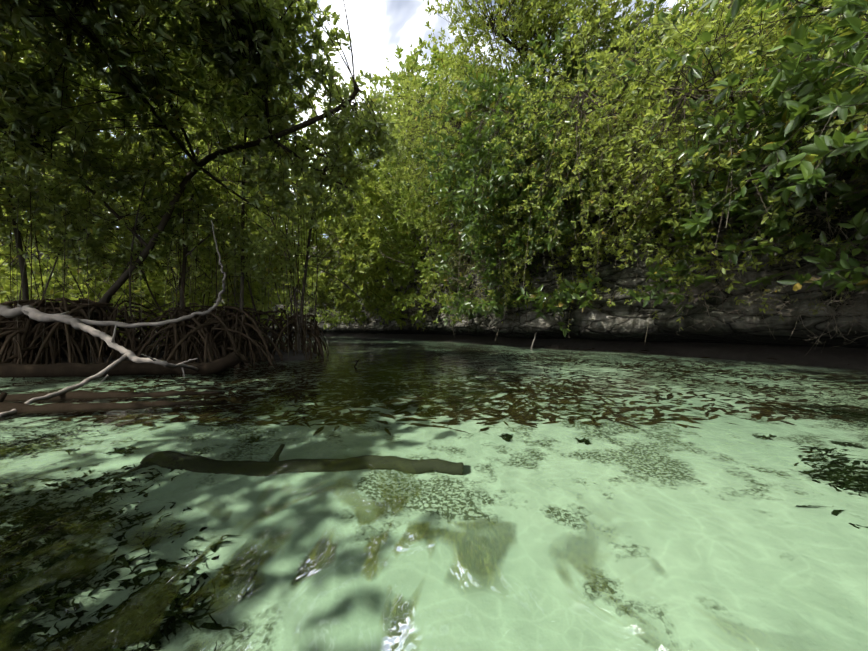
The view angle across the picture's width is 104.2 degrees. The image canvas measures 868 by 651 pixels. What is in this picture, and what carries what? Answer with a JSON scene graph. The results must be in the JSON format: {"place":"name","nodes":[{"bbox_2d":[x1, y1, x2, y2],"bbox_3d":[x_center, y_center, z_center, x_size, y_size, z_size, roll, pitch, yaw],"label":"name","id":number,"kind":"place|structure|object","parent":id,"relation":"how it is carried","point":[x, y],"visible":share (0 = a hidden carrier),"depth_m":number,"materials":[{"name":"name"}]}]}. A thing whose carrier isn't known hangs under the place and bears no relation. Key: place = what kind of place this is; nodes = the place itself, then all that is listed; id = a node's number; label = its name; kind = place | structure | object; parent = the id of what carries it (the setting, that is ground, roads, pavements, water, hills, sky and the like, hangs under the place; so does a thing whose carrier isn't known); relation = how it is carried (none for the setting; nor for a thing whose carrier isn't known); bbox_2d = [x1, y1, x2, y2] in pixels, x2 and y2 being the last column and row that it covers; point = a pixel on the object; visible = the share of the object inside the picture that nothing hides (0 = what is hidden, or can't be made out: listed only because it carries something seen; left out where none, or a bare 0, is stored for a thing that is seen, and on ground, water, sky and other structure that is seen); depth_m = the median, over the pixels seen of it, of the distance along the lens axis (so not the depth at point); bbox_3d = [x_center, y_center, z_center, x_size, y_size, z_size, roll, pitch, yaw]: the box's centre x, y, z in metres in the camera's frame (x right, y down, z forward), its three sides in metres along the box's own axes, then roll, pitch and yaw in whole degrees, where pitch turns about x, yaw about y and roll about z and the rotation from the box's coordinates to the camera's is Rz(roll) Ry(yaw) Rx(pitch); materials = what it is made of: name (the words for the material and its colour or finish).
{"place":"outdoors","nodes":[
{"label":"outdoors","id":0,"kind":"place"},
{"bbox_2d":[12,0,721,242],"label":"sky","id":1,"kind":"structure","parent":0,"point":[376,27],"materials":[{"name":"white"}]},
{"bbox_2d":[0,336,867,650],"bbox_3d":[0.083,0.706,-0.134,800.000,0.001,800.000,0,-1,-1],"label":"water surface","id":2,"kind":"object","parent":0,"point":[390,494],"depth_m":1.34,"materials":[{"name":"green liquid"}]},
{"bbox_2d":[0,140,328,365],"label":"mangrove roots","id":3,"kind":"object","parent":2,"relation":"on","point":[199,338],"visible":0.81,"depth_m":6.60,"materials":[{"name":"brown wood"}]},
{"bbox_2d":[0,346,358,412],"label":"fallen logs","id":4,"kind":"object","parent":2,"relation":"on","point":[226,361],"visible":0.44,"depth_m":4.96,"materials":[{"name":"brown wood"}]},
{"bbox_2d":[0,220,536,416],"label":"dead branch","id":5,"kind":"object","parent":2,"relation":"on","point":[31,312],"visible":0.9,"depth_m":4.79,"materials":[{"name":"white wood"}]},
{"bbox_2d":[293,339,860,374],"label":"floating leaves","id":6,"kind":"object","parent":2,"relation":"on","point":[669,356],"visible":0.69,"depth_m":6.79,"materials":[{"name":"brown plant"}]},
{"bbox_2d":[0,0,867,356],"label":"mangrove","id":7,"kind":"object","parent":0,"point":[27,35],"depth_m":5.80,"materials":[{"name":"green plant"}]},
{"bbox_2d":[1,0,867,348],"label":"limestone cliff","id":8,"kind":"structure","parent":0,"point":[619,320],"depth_m":9.07,"materials":[{"name":"grey stone"}]},
{"bbox_2d":[9,0,867,361],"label":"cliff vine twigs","id":9,"kind":"object","parent":8,"relation":"on","point":[459,242],"visible":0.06,"depth_m":7.86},
{"bbox_2d":[413,0,867,325],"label":"tree","id":10,"kind":"object","parent":8,"relation":"on","point":[797,221],"visible":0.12,"depth_m":9.25,"materials":[{"name":"green plant"}]},
{"bbox_2d":[28,326,867,369],"bbox_3d":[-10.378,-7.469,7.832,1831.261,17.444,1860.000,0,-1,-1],"label":"ground","id":11,"kind":"structure","parent":0,"point":[855,358],"depth_m":8.58,"materials":[{"name":"brown soil"}]},
{"bbox_2d":[44,37,503,329],"bbox_3d":[-14.655,-7.757,30.559,43.559,16.424,16.766,0,-1,24],"label":"foliage","id":12,"kind":"object","parent":11,"relation":"on","point":[436,61],"visible":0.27,"depth_m":19.68,"materials":[{"name":"green plant"}]},
{"bbox_2d":[0,0,867,343],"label":"trees","id":13,"kind":"object","parent":11,"relation":"on","point":[338,226],"visible":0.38,"depth_m":8.83,"materials":[{"name":"green plant"}]},
{"bbox_2d":[402,0,867,336],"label":"green foliage","id":14,"kind":"object","parent":11,"relation":"on","point":[807,173],"visible":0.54,"depth_m":6.11,"materials":[{"name":"green plant"}]},
{"bbox_2d":[427,0,867,354],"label":"dry shrub twigs","id":15,"kind":"object","parent":11,"relation":"on","point":[793,272],"visible":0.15,"depth_m":5.98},
{"bbox_3d":[1.509,1.077,8.366,11.875,0.351,15.746,0,-1,-1],"label":"seagrass bed","id":16,"kind":"object","parent":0,"visible":0},
{"bbox_2d":[486,343,865,368],"bbox_3d":[0.990,0.996,10.357,14.267,0.591,15.335,0,-1,-1],"label":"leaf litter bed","id":17,"kind":"object","parent":16,"relation":"on","point":[653,353],"depth_m":9.85,"materials":[{"name":"brown plant"}]}
]}

